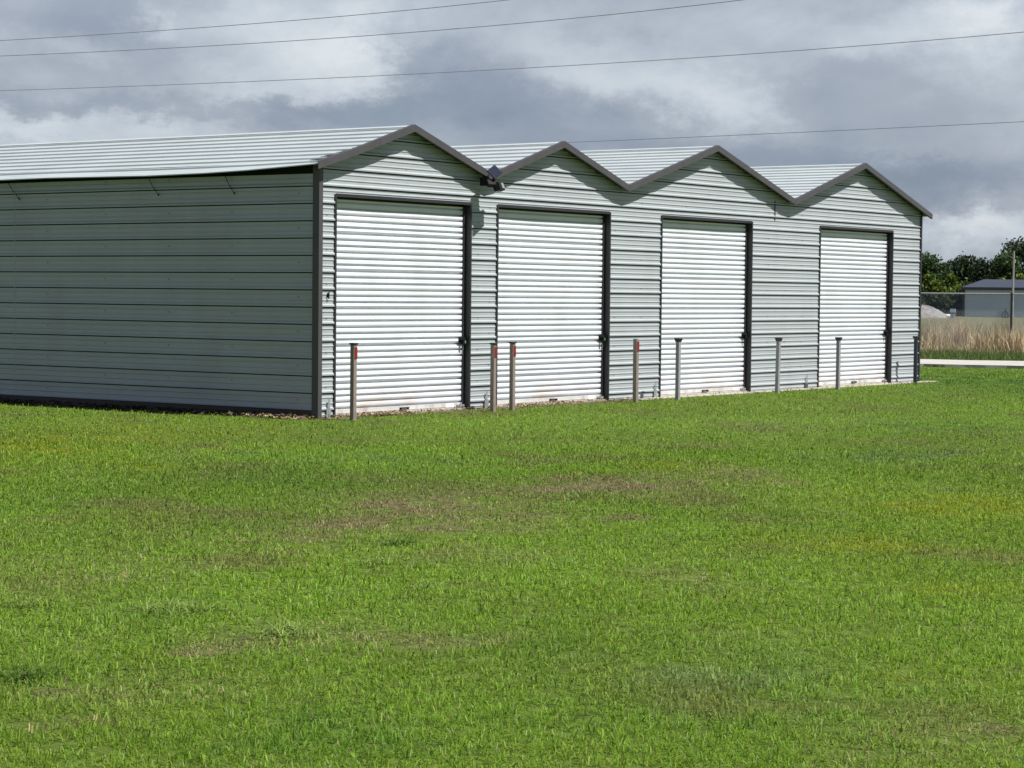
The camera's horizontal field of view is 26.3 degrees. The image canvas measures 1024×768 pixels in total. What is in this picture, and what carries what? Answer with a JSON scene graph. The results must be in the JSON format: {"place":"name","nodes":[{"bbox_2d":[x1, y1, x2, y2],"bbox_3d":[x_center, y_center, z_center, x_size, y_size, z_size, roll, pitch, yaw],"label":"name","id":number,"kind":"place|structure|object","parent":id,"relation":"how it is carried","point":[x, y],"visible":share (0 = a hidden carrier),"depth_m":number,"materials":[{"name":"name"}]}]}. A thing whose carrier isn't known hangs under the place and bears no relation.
{"place":"outdoors","nodes":[
{"label":"outdoors","id":0,"kind":"place"},
{"bbox_2d":[0,0,504,40],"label":"overhead wire","id":1,"kind":"object","parent":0,"point":[259,23],"visible":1,"depth_m":79.34,"materials":[{"name":"black metal"}]},
{"bbox_2d":[5,0,739,55],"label":"overhead wire","id":2,"kind":"object","parent":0,"point":[386,34],"visible":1,"depth_m":75.51,"materials":[{"name":"black metal"}]},
{"bbox_2d":[0,32,1021,90],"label":"overhead wire","id":3,"kind":"object","parent":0,"point":[534,67],"visible":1,"depth_m":80.20,"materials":[{"name":"black metal"}]},
{"bbox_2d":[0,366,1023,767],"bbox_3d":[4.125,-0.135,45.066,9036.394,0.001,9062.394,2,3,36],"label":"ground","id":4,"kind":"structure","parent":0,"point":[516,595],"depth_m":12.47,"materials":[{"name":"green plant"}]},
{"bbox_2d":[0,594,68,610],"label":"weed tuft","id":5,"kind":"object","parent":4,"relation":"on","point":[32,603],"visible":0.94,"depth_m":11.48,"materials":[{"name":"green plant"}]},
{"bbox_2d":[0,654,116,685],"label":"weed tuft","id":6,"kind":"object","parent":4,"relation":"on","point":[27,674],"visible":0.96,"depth_m":9.37,"materials":[{"name":"green plant"}]},
{"bbox_2d":[116,589,205,616],"bbox_3d":[-1.817,1.132,11.441,0.532,0.100,0.591,2,3,36],"label":"weed tuft","id":7,"kind":"object","parent":4,"relation":"on","point":[156,609],"visible":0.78,"depth_m":11.39,"materials":[{"name":"green plant"}]},
{"bbox_2d":[152,597,240,618],"bbox_3d":[-1.659,1.142,11.347,0.634,0.090,0.478,-2,3,-45],"label":"weed tuft","id":8,"kind":"object","parent":4,"relation":"on","point":[190,608],"visible":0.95,"depth_m":11.34,"materials":[{"name":"green plant"}]},
{"bbox_2d":[228,611,337,646],"bbox_3d":[-1.125,1.167,10.616,0.560,0.111,0.714,2,3,36],"label":"weed tuft","id":9,"kind":"object","parent":4,"relation":"on","point":[294,631],"visible":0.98,"depth_m":10.63,"materials":[{"name":"green plant"}]},
{"bbox_2d":[5,399,632,419],"bbox_3d":[-5.296,0.167,35.294,12.548,0.001,8.079,2,3,36],"label":"soil strip","id":10,"kind":"object","parent":4,"relation":"on","point":[356,416],"visible":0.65,"depth_m":30.91,"materials":[{"name":"brown soil"}]},
{"bbox_2d":[0,365,944,419],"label":"leaf litter","id":11,"kind":"object","parent":10,"relation":"on","point":[204,411],"visible":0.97,"depth_m":30.45,"materials":[{"name":"brown plant"}]},
{"bbox_2d":[349,343,357,420],"bbox_3d":[-2.073,0.030,28.588,0.088,1.136,0.088,2,3,36],"label":"bollard post","id":12,"kind":"object","parent":4,"relation":"on","point":[353,372],"visible":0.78,"depth_m":28.56,"materials":[{"name":"grey metal"}]},
{"bbox_2d":[349,550,403,567],"bbox_3d":[-0.841,1.067,13.415,0.388,0.086,0.542,2,3,36],"label":"weed tuft","id":13,"kind":"object","parent":4,"relation":"on","point":[376,559],"visible":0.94,"depth_m":13.45,"materials":[{"name":"green plant"}]},
{"bbox_2d":[371,531,425,546],"bbox_3d":[-0.754,1.023,14.485,0.586,0.089,0.454,-1,3,-29],"label":"weed tuft","id":14,"kind":"object","parent":4,"relation":"on","point":[396,542],"visible":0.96,"depth_m":14.50,"materials":[{"name":"green plant"}]},
{"bbox_2d":[401,579,448,590],"bbox_3d":[-0.510,1.128,12.374,0.304,0.057,0.410,1,2,-1],"label":"weed tuft","id":15,"kind":"object","parent":4,"relation":"on","point":[427,586],"visible":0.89,"depth_m":12.34,"materials":[{"name":"green plant"}]},
{"bbox_2d":[0,124,932,417],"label":"storage building","id":16,"kind":"structure","parent":4,"relation":"on","point":[274,272],"depth_m":31.91,"materials":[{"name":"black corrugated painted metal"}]},
{"bbox_2d":[336,199,465,414],"bbox_3d":[-1.542,-1.056,30.411,0.127,2.904,2.972,2,3,36],"label":"roller door","id":17,"kind":"structure","parent":16,"relation":"in","point":[399,288],"depth_m":30.42,"materials":[{"name":"white metal"}]},
{"bbox_2d":[480,165,504,191],"bbox_3d":[-0.265,-2.968,31.510,0.372,0.388,0.305,0,2,-8],"label":"floodlight","id":18,"kind":"object","parent":16,"relation":"attached to","point":[494,171],"visible":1,"depth_m":31.45,"materials":[{"name":"black metal"}]},
{"bbox_2d":[497,210,604,404],"bbox_3d":[0.592,-1.156,33.373,0.130,2.904,2.977,2,3,36],"label":"roller door","id":19,"kind":"structure","parent":16,"relation":"in","point":[549,264],"depth_m":33.40,"materials":[{"name":"white metal"}]},
{"bbox_2d":[661,220,746,394],"bbox_3d":[3.240,-1.281,37.044,0.131,2.904,2.952,2,3,36],"label":"roller door","id":20,"kind":"structure","parent":16,"relation":"in","point":[703,267],"depth_m":37.10,"materials":[{"name":"white metal"}]},
{"bbox_2d":[819,230,887,385],"bbox_3d":[6.465,-1.432,41.515,0.130,2.904,2.982,2,3,36],"label":"roller door","id":21,"kind":"structure","parent":16,"relation":"in","point":[852,280],"depth_m":41.59,"materials":[{"name":"white metal"}]},
{"bbox_2d":[489,343,497,411],"bbox_3d":[-0.268,-0.036,31.092,0.088,1.099,0.088,2,3,36],"label":"bollard post","id":22,"kind":"object","parent":4,"relation":"on","point":[493,353],"visible":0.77,"depth_m":31.07,"materials":[{"name":"grey metal"}]},
{"bbox_2d":[508,342,516,410],"bbox_3d":[0.005,-0.053,31.436,0.088,1.109,0.088,2,3,36],"label":"bollard post","id":23,"kind":"object","parent":4,"relation":"on","point":[512,377],"visible":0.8,"depth_m":31.41,"materials":[{"name":"grey metal"}]},
{"bbox_2d":[633,339,638,401],"bbox_3d":[1.933,-0.147,34.137,0.074,1.114,0.069,2,3,36],"label":"bollard post","id":24,"kind":"object","parent":4,"relation":"on","point":[635,366],"visible":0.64,"depth_m":34.11,"materials":[{"name":"grey metal"}]},
{"bbox_2d":[674,338,682,399],"bbox_3d":[2.668,-0.180,35.161,0.100,1.112,0.100,2,3,36],"label":"bollard post","id":25,"kind":"object","parent":4,"relation":"on","point":[678,341],"visible":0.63,"depth_m":35.13,"materials":[{"name":"grey metal"}]},
{"bbox_2d":[775,338,782,393],"bbox_3d":[4.597,-0.257,37.837,0.100,1.084,0.100,2,1,36],"label":"bollard post","id":26,"kind":"object","parent":4,"relation":"on","point":[777,367],"visible":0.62,"depth_m":37.81,"materials":[{"name":"grey metal"}]},
{"bbox_2d":[632,381,935,399],"bbox_3d":[5.214,0.120,39.571,0.260,0.062,11.150,2,3,36],"label":"concrete apron","id":27,"kind":"object","parent":4,"relation":"on","point":[698,395],"visible":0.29,"depth_m":38.15,"materials":[{"name":"grey concrete"}]},
{"bbox_2d":[835,337,841,389],"bbox_3d":[5.912,-0.312,39.661,0.100,1.072,0.100,2,3,36],"label":"bollard post","id":28,"kind":"object","parent":4,"relation":"on","point":[838,350],"visible":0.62,"depth_m":39.63,"materials":[{"name":"grey metal"}]},
{"bbox_2d":[913,336,919,383],"bbox_3d":[7.899,-0.411,42.826,0.100,1.050,0.100,2,3,36],"label":"bollard post","id":29,"kind":"object","parent":4,"relation":"on","point":[915,362],"visible":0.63,"depth_m":42.80,"materials":[{"name":"grey metal"}]},
{"bbox_2d":[921,304,948,317],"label":"gravel pile","id":30,"kind":"object","parent":4,"relation":"on","point":[929,311],"visible":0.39,"depth_m":188.18,"materials":[{"name":"grey gravel"}]},
{"bbox_2d":[950,309,955,317],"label":"utility cabinet","id":31,"kind":"object","parent":4,"relation":"on","point":[953,311],"visible":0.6,"depth_m":187.89,"materials":[{"name":"grey metal"}]},
{"bbox_2d":[0,0,1023,268],"label":"sky","id":32,"kind":"structure","parent":0,"point":[970,178],"materials":[{"name":"grey"}]},
{"bbox_2d":[567,121,1023,142],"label":"overhead wire","id":33,"kind":"object","parent":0,"point":[800,132],"visible":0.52,"depth_m":86.33,"materials":[{"name":"black metal"}]},
{"bbox_2d":[920,359,1023,368],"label":"road","id":34,"kind":"structure","parent":0,"point":[975,363],"depth_m":53.82,"materials":[{"name":"concrete"}]},
{"bbox_2d":[921,316,1023,333],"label":"field","id":35,"kind":"structure","parent":0,"point":[993,319],"depth_m":157.93,"materials":[{"name":"plant"}]},
{"bbox_2d":[921,271,945,294],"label":"bush","id":36,"kind":"object","parent":35,"relation":"on","point":[930,283],"visible":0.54,"depth_m":225.32,"materials":[{"name":"green plant"}]},
{"bbox_2d":[922,251,957,280],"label":"broadleaf tree","id":37,"kind":"object","parent":35,"relation":"on","point":[933,264],"visible":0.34,"depth_m":260.75,"materials":[{"name":"green plant"}]},
{"bbox_2d":[921,291,959,315],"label":"bush","id":38,"kind":"object","parent":35,"relation":"on","point":[936,303],"visible":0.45,"depth_m":212.88,"materials":[{"name":"green plant"}]},
{"bbox_2d":[941,272,962,296],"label":"bush","id":39,"kind":"object","parent":35,"relation":"on","point":[952,283],"visible":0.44,"depth_m":226.35,"materials":[{"name":"green plant"}]},
{"bbox_2d":[945,289,962,315],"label":"bush","id":40,"kind":"object","parent":35,"relation":"on","point":[958,298],"visible":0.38,"depth_m":213.41,"materials":[{"name":"green plant"}]},
{"bbox_2d":[944,251,985,281],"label":"broadleaf tree","id":41,"kind":"object","parent":35,"relation":"on","point":[962,267],"visible":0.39,"depth_m":268.35,"materials":[{"name":"green plant"}]},
{"bbox_2d":[959,277,972,285],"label":"bush","id":42,"kind":"object","parent":35,"relation":"on","point":[965,282],"visible":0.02,"depth_m":236.12,"materials":[{"name":"green plant"}]},
{"bbox_2d":[920,315,1023,353],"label":"dry weeds","id":43,"kind":"object","parent":35,"relation":"on","point":[1013,340],"visible":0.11,"depth_m":66.82,"materials":[{"name":"beige plant"}]},
{"bbox_2d":[920,347,1023,360],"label":"verge grass","id":44,"kind":"structure","parent":35,"relation":"on","point":[994,354],"depth_m":59.46,"materials":[{"name":"green plant"}]},
{"bbox_2d":[921,292,1023,348],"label":"chain link fence","id":45,"kind":"object","parent":44,"relation":"on","point":[1010,307],"visible":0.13,"depth_m":67.00,"materials":[{"name":"metal"}]},
{"bbox_2d":[968,257,994,282],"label":"broadleaf tree","id":46,"kind":"object","parent":35,"relation":"on","point":[984,270],"visible":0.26,"depth_m":263.43,"materials":[{"name":"green plant"}]},
{"bbox_2d":[961,279,1023,316],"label":"metal shed","id":47,"kind":"structure","parent":35,"relation":"on","point":[992,286],"depth_m":204.52,"materials":[{"name":"metal"}]},
{"bbox_2d":[990,250,1023,279],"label":"broadleaf tree","id":48,"kind":"object","parent":35,"relation":"on","point":[1003,264],"visible":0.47,"depth_m":252.73,"materials":[{"name":"green plant"}]},
{"bbox_2d":[1000,236,1023,273],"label":"broadleaf tree","id":49,"kind":"object","parent":35,"relation":"on","point":[1017,248],"visible":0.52,"depth_m":257.02,"materials":[{"name":"green plant"}]},
{"bbox_2d":[1012,251,1015,317],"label":"utility pole","id":50,"kind":"object","parent":35,"relation":"on","point":[1014,260],"visible":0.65,"depth_m":195.85,"materials":[{"name":"brown wood"}]},
{"bbox_2d":[1016,273,1023,279],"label":"bush","id":51,"kind":"object","parent":35,"relation":"on","point":[1020,276],"visible":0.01,"depth_m":237.95,"materials":[{"name":"green plant"}]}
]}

